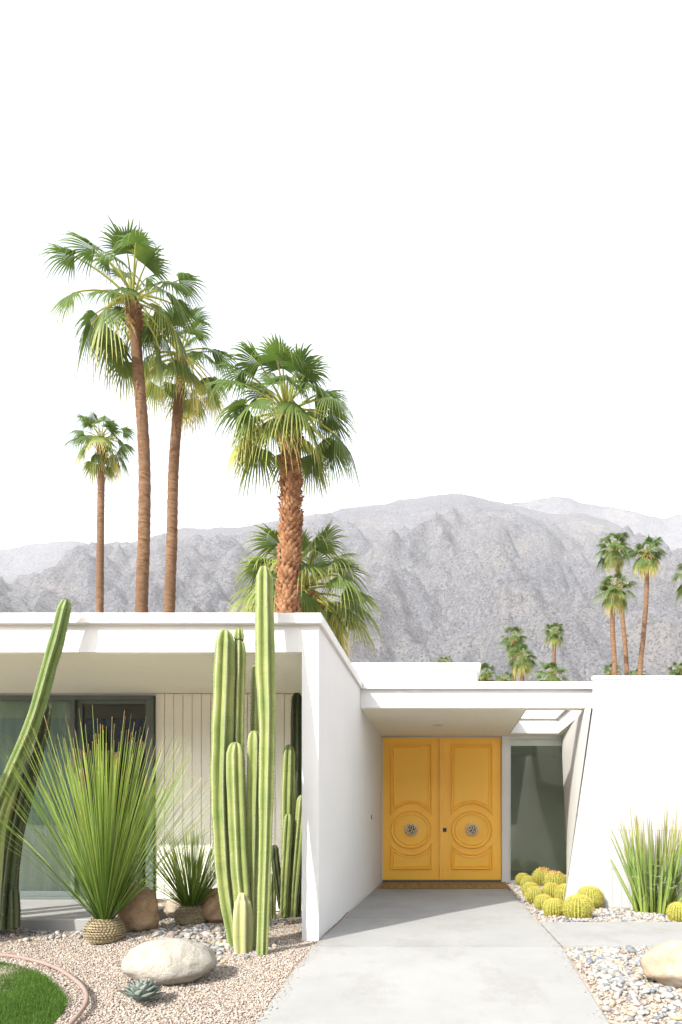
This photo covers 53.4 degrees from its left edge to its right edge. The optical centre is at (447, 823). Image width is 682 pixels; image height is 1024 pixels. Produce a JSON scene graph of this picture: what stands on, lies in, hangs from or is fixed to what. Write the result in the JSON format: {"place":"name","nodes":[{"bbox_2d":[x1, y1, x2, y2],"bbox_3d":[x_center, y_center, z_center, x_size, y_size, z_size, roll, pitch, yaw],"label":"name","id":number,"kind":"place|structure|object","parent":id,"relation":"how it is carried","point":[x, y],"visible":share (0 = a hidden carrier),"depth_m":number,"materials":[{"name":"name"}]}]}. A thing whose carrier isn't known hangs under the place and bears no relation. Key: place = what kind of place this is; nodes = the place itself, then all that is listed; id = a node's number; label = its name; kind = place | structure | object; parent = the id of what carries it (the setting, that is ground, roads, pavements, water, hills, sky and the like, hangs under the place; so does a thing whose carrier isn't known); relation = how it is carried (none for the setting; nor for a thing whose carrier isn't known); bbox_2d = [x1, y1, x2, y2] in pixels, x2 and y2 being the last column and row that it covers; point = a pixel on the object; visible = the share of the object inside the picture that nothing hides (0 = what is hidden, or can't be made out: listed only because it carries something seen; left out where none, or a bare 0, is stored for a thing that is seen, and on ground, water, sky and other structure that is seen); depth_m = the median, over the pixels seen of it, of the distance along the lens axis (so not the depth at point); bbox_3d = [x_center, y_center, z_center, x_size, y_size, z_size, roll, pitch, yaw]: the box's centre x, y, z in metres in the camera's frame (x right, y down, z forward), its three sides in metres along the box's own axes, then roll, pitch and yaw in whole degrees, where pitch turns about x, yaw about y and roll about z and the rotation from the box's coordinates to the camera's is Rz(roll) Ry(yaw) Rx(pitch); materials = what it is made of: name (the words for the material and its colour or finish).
{"place":"outdoors","nodes":[
{"label":"outdoors","id":0,"kind":"place"},
{"bbox_2d":[0,960,71,1023],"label":"lawn","id":1,"kind":"structure","parent":0,"point":[41,993],"depth_m":3.69,"materials":[{"name":"green plant"}]},
{"bbox_2d":[0,541,87,575],"bbox_3d":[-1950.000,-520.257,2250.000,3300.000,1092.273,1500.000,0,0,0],"label":"mountain","id":2,"kind":"structure","parent":0,"point":[29,559],"depth_m":2409.05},
{"bbox_2d":[0,494,681,681],"bbox_3d":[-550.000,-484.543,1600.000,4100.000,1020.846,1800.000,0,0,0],"label":"mountain","id":3,"kind":"structure","parent":0,"point":[461,578],"depth_m":1271.93,"materials":[{"name":"grey stone"}]},
{"bbox_2d":[0,883,681,1023],"bbox_3d":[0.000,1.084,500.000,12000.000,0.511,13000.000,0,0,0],"label":"ground","id":4,"kind":"structure","parent":0,"point":[594,994],"depth_m":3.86,"materials":[{"name":"beige gravel"}]},
{"bbox_2d":[0,598,71,929],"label":"columnar cactus","id":5,"kind":"object","parent":4,"relation":"on","point":[39,709],"visible":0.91,"depth_m":4.99,"materials":[{"name":"green plant"}]},
{"bbox_2d":[0,953,88,1023],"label":"lawn edging","id":6,"kind":"object","parent":4,"relation":"on","point":[74,1019],"visible":1,"depth_m":4.04,"materials":[{"name":"concrete"}]},
{"bbox_2d":[20,899,169,931],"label":"porch slab","id":7,"kind":"structure","parent":4,"relation":"on","point":[68,915],"depth_m":5.58,"materials":[{"name":"concrete"}]},
{"bbox_2d":[61,410,137,612],"bbox_3d":[-17.595,-9.879,34.218,3.329,22.120,3.579,0,0,40],"label":"fan palm","id":8,"kind":"object","parent":4,"relation":"on","point":[100,469],"visible":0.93,"depth_m":33.87,"materials":[{"name":"green plant"}]},
{"bbox_2d":[0,706,211,943],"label":"grass tree","id":9,"kind":"object","parent":4,"relation":"on","point":[107,890],"visible":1,"depth_m":4.78,"materials":[{"name":"green plant"}]},
{"bbox_2d":[36,215,208,612],"bbox_3d":[-9.272,-8.018,19.318,4.422,18.402,4.220,0,0,0],"label":"fan palm","id":10,"kind":"object","parent":4,"relation":"on","point":[105,339],"visible":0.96,"depth_m":19.35,"materials":[{"name":"green plant"}]},
{"bbox_2d":[117,978,165,1001],"bbox_3d":[-1.686,0.914,3.660,0.234,0.126,0.243,0,0,-35],"label":"agave","id":11,"kind":"object","parent":4,"relation":"on","point":[142,989],"visible":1,"depth_m":3.62,"materials":[{"name":"green plant"}]},
{"bbox_2d":[0,917,299,970],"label":"river pebbles","id":12,"kind":"object","parent":4,"relation":"on","point":[197,929],"visible":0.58,"depth_m":5.10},
{"bbox_2d":[117,883,159,931],"bbox_3d":[-2.444,0.662,5.233,0.328,0.410,0.322,0,0,0],"label":"boulder","id":13,"kind":"object","parent":12,"relation":"on","point":[138,912],"visible":0.63,"depth_m":5.12,"materials":[{"name":"brown stone"}]},
{"bbox_2d":[157,899,166,905],"bbox_3d":[-2.731,0.773,6.238,0.304,0.132,0.246,0,0,0],"label":"boulder","id":14,"kind":"object","parent":4,"relation":"on","point":[161,902],"visible":0.09,"depth_m":6.20,"materials":[{"name":"beige stone"}]},
{"bbox_2d":[120,937,216,985],"bbox_3d":[-1.694,0.837,4.058,0.552,0.280,0.369,0,0,0],"label":"boulder","id":15,"kind":"object","parent":4,"relation":"on","point":[169,961],"visible":0.96,"depth_m":3.94,"materials":[{"name":"stone"}]},
{"bbox_2d":[164,899,180,916],"bbox_3d":[-2.441,0.753,5.967,0.206,0.184,0.206,0,0,0],"label":"boulder","id":16,"kind":"object","parent":4,"relation":"on","point":[170,908],"visible":0.48,"depth_m":5.89,"materials":[{"name":"beige stone"}]},
{"bbox_2d":[133,821,217,925],"bbox_3d":[-2.153,0.399,5.604,1.086,0.882,1.156,0,0,0],"label":"grass tree","id":17,"kind":"object","parent":4,"relation":"on","point":[189,910],"visible":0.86,"depth_m":5.46,"materials":[{"name":"green plant"}]},
{"bbox_2d":[119,300,241,612],"bbox_3d":[-8.907,-8.033,22.654,4.002,18.432,4.413,0,0,0],"label":"fan palm","id":18,"kind":"object","parent":4,"relation":"on","point":[190,408],"visible":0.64,"depth_m":22.37,"materials":[{"name":"green plant"}]},
{"bbox_2d":[199,888,223,922],"bbox_3d":[-1.971,0.709,5.674,0.312,0.322,0.321,0,0,35],"label":"boulder","id":19,"kind":"object","parent":4,"relation":"on","point":[210,906],"visible":0.38,"depth_m":5.55,"materials":[{"name":"brown stone"}]},
{"bbox_2d":[210,566,276,955],"bbox_3d":[-1.397,-0.489,4.821,0.587,2.871,0.487,0,0,39],"label":"columnar cactus","id":20,"kind":"object","parent":4,"relation":"on","point":[242,813],"visible":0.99,"depth_m":4.76,"materials":[{"name":"green plant"}]},
{"bbox_2d":[202,331,361,612],"bbox_3d":[-3.599,-4.778,15.182,3.443,11.922,3.944,0,0,0],"label":"fan palm","id":21,"kind":"object","parent":4,"relation":"on","point":[285,425],"visible":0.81,"depth_m":14.78,"materials":[{"name":"green plant"}]},
{"bbox_2d":[269,693,301,918],"bbox_3d":[-1.418,-0.181,5.949,0.345,2.064,0.423,0,0,0],"label":"columnar cactus","id":22,"kind":"object","parent":4,"relation":"on","point":[286,885],"visible":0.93,"depth_m":5.83,"materials":[{"name":"green plant"}]},
{"bbox_2d":[0,613,591,940],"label":"house","id":23,"kind":"structure","parent":4,"relation":"on","point":[435,772],"depth_m":6.82,"materials":[{"name":"white paint"}]},
{"bbox_2d":[0,695,155,898],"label":"sliding door","id":24,"kind":"structure","parent":23,"relation":"in","point":[109,710],"depth_m":6.74,"materials":[{"name":"glass"}]},
{"bbox_2d":[383,738,441,879],"bbox_3d":[-0.534,-0.227,10.015,0.900,2.146,0.130,0,0,0],"label":"door","id":25,"kind":"structure","parent":23,"relation":"in","point":[412,767],"depth_m":10.02,"materials":[{"name":"yellow paint"}]},
{"bbox_2d":[442,738,500,879],"bbox_3d":[0.361,-0.228,10.014,0.888,2.144,0.132,0,0,0],"label":"door","id":26,"kind":"structure","parent":23,"relation":"in","point":[471,767],"depth_m":10.02,"materials":[{"name":"yellow paint"}]},
{"bbox_2d":[510,740,561,879],"bbox_3d":[1.415,-0.213,10.035,0.970,2.123,0.050,0,0,0],"label":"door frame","id":27,"kind":"structure","parent":23,"relation":"in","point":[512,742],"depth_m":10.01,"materials":[{"name":"white"}]},
{"bbox_2d":[228,520,386,661],"bbox_3d":[-3.654,-3.158,17.017,4.052,8.675,4.613,0,0,0],"label":"fan palm","id":28,"kind":"object","parent":4,"relation":"on","point":[334,612],"visible":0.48,"depth_m":16.45,"materials":[{"name":"green plant"}]},
{"bbox_2d":[255,882,608,1023],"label":"walkway","id":29,"kind":"structure","parent":4,"relation":"on","point":[435,956],"depth_m":4.24,"materials":[{"name":"concrete"}]},
{"bbox_2d":[379,882,510,888],"bbox_3d":[-0.037,0.870,9.440,1.786,0.014,0.880,0,0,0],"label":"doormat","id":30,"kind":"object","parent":29,"relation":"on","point":[442,885],"visible":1,"depth_m":9.32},
{"bbox_2d":[436,655,453,662],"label":"fan palm","id":31,"kind":"object","parent":4,"relation":"on","point":[444,659],"visible":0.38,"depth_m":59.82,"materials":[{"name":"green plant"}]},
{"bbox_2d":[478,662,500,681],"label":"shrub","id":32,"kind":"object","parent":4,"relation":"on","point":[484,676],"visible":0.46,"depth_m":49.69,"materials":[{"name":"green plant"}]},
{"bbox_2d":[496,671,516,681],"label":"fan palm","id":33,"kind":"object","parent":4,"relation":"on","point":[507,678],"visible":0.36,"depth_m":57.69,"materials":[{"name":"green plant"}]},
{"bbox_2d":[498,626,529,681],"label":"fan palm","id":34,"kind":"object","parent":4,"relation":"on","point":[514,641],"visible":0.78,"depth_m":61.70,"materials":[{"name":"green plant"}]},
{"bbox_2d":[505,644,538,681],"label":"fan palm","id":35,"kind":"object","parent":4,"relation":"on","point":[521,666],"visible":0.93,"depth_m":54.77,"materials":[{"name":"green plant"}]},
{"bbox_2d":[521,882,539,895],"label":"barrel cactus","id":36,"kind":"object","parent":4,"relation":"on","point":[526,886],"visible":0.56,"depth_m":8.06,"materials":[{"name":"yellow plant"}]},
{"bbox_2d":[542,882,557,897],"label":"barrel cactus","id":37,"kind":"object","parent":4,"relation":"on","point":[548,888],"visible":0.63,"depth_m":7.85,"materials":[{"name":"plant"}]},
{"bbox_2d":[532,661,570,681],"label":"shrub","id":38,"kind":"object","parent":4,"relation":"on","point":[551,677],"visible":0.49,"depth_m":51.61,"materials":[{"name":"green plant"}]},
{"bbox_2d":[542,621,564,675],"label":"fan palm","id":39,"kind":"object","parent":4,"relation":"on","point":[553,636],"visible":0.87,"depth_m":65.82,"materials":[{"name":"green plant"}]},
{"bbox_2d":[576,885,604,908],"bbox_3d":[1.482,0.773,6.941,0.330,0.280,0.332,0,0,0],"label":"barrel cactus","id":40,"kind":"object","parent":4,"relation":"on","point":[595,895],"visible":0.72,"depth_m":6.85,"materials":[{"name":"yellow plant"}]},
{"bbox_2d":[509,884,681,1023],"bbox_3d":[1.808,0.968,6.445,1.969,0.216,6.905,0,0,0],"label":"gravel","id":41,"kind":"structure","parent":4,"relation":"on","point":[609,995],"depth_m":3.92,"materials":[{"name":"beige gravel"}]},
{"bbox_2d":[520,876,536,885],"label":"barrel cactus","id":42,"kind":"object","parent":41,"relation":"on","point":[527,879],"visible":0.65,"depth_m":9.03,"materials":[{"name":"plant"}]},
{"bbox_2d":[524,886,543,902],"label":"barrel cactus","id":43,"kind":"object","parent":41,"relation":"on","point":[531,893],"visible":0.77,"depth_m":7.44,"materials":[{"name":"yellow plant"}]},
{"bbox_2d":[542,870,565,885],"bbox_3d":[1.421,0.759,8.788,0.349,0.311,0.352,0,0,0],"label":"barrel cactus","id":44,"kind":"object","parent":41,"relation":"on","point":[556,877],"visible":0.66,"depth_m":8.70,"materials":[{"name":"plant"}]},
{"bbox_2d":[507,883,681,1023],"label":"river pebbles","id":45,"kind":"object","parent":41,"relation":"on","point":[610,967],"visible":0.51,"depth_m":4.14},
{"bbox_2d":[515,873,528,884],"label":"barrel cactus","id":46,"kind":"object","parent":45,"relation":"on","point":[519,876],"visible":0.63,"depth_m":9.51,"materials":[{"name":"yellow plant"}]},
{"bbox_2d":[532,867,550,885],"bbox_3d":[1.358,0.762,9.519,0.347,0.304,0.347,0,0,0],"label":"barrel cactus","id":47,"kind":"object","parent":45,"relation":"on","point":[539,873],"visible":0.56,"depth_m":9.42,"materials":[{"name":"yellow plant"}]},
{"bbox_2d":[533,894,551,909],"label":"barrel cactus","id":48,"kind":"object","parent":45,"relation":"on","point":[539,900],"visible":0.67,"depth_m":6.75,"materials":[{"name":"yellow plant"}]},
{"bbox_2d":[542,897,563,916],"bbox_3d":[1.014,0.799,6.327,0.249,0.210,0.248,0,0,0],"label":"barrel cactus","id":49,"kind":"object","parent":45,"relation":"on","point":[553,906],"visible":0.89,"depth_m":6.25,"materials":[{"name":"plant"}]},
{"bbox_2d":[554,883,566,902],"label":"barrel cactus","id":50,"kind":"object","parent":45,"relation":"on","point":[560,892],"visible":0.33,"depth_m":7.33,"materials":[{"name":"yellow plant"}]},
{"bbox_2d":[562,894,594,919],"bbox_3d":[1.212,0.774,6.175,0.315,0.270,0.318,0,0,0],"label":"barrel cactus","id":51,"kind":"object","parent":45,"relation":"on","point":[576,906],"visible":0.91,"depth_m":6.08,"materials":[{"name":"yellow plant"}]},
{"bbox_2d":[603,798,681,913],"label":"hesperaloe","id":52,"kind":"object","parent":41,"relation":"on","point":[658,889],"visible":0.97,"depth_m":6.58,"materials":[{"name":"green plant"}]},
{"bbox_2d":[640,940,681,988],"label":"boulder","id":53,"kind":"object","parent":41,"relation":"on","point":[661,963],"visible":0.98,"depth_m":3.85,"materials":[{"name":"beige stone"}]},
{"bbox_2d":[602,662,622,675],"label":"fan palm","id":54,"kind":"object","parent":4,"relation":"on","point":[610,670],"visible":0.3,"depth_m":57.79,"materials":[{"name":"green plant"}]},
{"bbox_2d":[593,532,632,675],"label":"fan palm","id":55,"kind":"object","parent":4,"relation":"on","point":[612,558],"visible":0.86,"depth_m":51.84,"materials":[{"name":"green plant"}]},
{"bbox_2d":[591,570,638,675],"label":"fan palm","id":56,"kind":"object","parent":4,"relation":"on","point":[617,597],"visible":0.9,"depth_m":46.83,"materials":[{"name":"green plant"}]},
{"bbox_2d":[565,676,681,907],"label":"block wall","id":57,"kind":"structure","parent":4,"relation":"on","point":[634,750],"depth_m":7.00,"materials":[{"name":"white paint"}]},
{"bbox_2d":[629,668,646,675],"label":"fan palm","id":58,"kind":"object","parent":4,"relation":"on","point":[634,674],"visible":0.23,"depth_m":59.77,"materials":[{"name":"green plant"}]},
{"bbox_2d":[625,535,666,675],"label":"fan palm","id":59,"kind":"object","parent":4,"relation":"on","point":[646,563],"visible":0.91,"depth_m":48.84,"materials":[{"name":"green plant"}]},
{"bbox_2d":[666,901,681,921],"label":"barrel cactus","id":60,"kind":"object","parent":4,"relation":"on","point":[674,911],"visible":1,"depth_m":5.99,"materials":[{"name":"plant"}]},
{"bbox_2d":[666,662,681,675],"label":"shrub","id":61,"kind":"object","parent":4,"relation":"on","point":[677,672],"visible":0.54,"depth_m":57.78,"materials":[{"name":"green plant"}]},
{"bbox_2d":[670,563,681,606],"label":"fan palm","id":62,"kind":"object","parent":4,"relation":"on","point":[676,576],"visible":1,"depth_m":48.99,"materials":[{"name":"green plant"}]},
{"bbox_2d":[0,0,681,549],"label":"sky","id":63,"kind":"structure","parent":0,"point":[471,210],"materials":[{"name":"white"}]},
{"bbox_2d":[508,496,681,550],"bbox_3d":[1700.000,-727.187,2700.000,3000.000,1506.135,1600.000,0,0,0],"label":"mountain","id":64,"kind":"structure","parent":0,"point":[669,530],"depth_m":2948.05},
{"bbox_2d":[541,922,681,949],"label":"side path","id":65,"kind":"structure","parent":0,"point":[598,934],"depth_m":5.34,"materials":[{"name":"concrete"}]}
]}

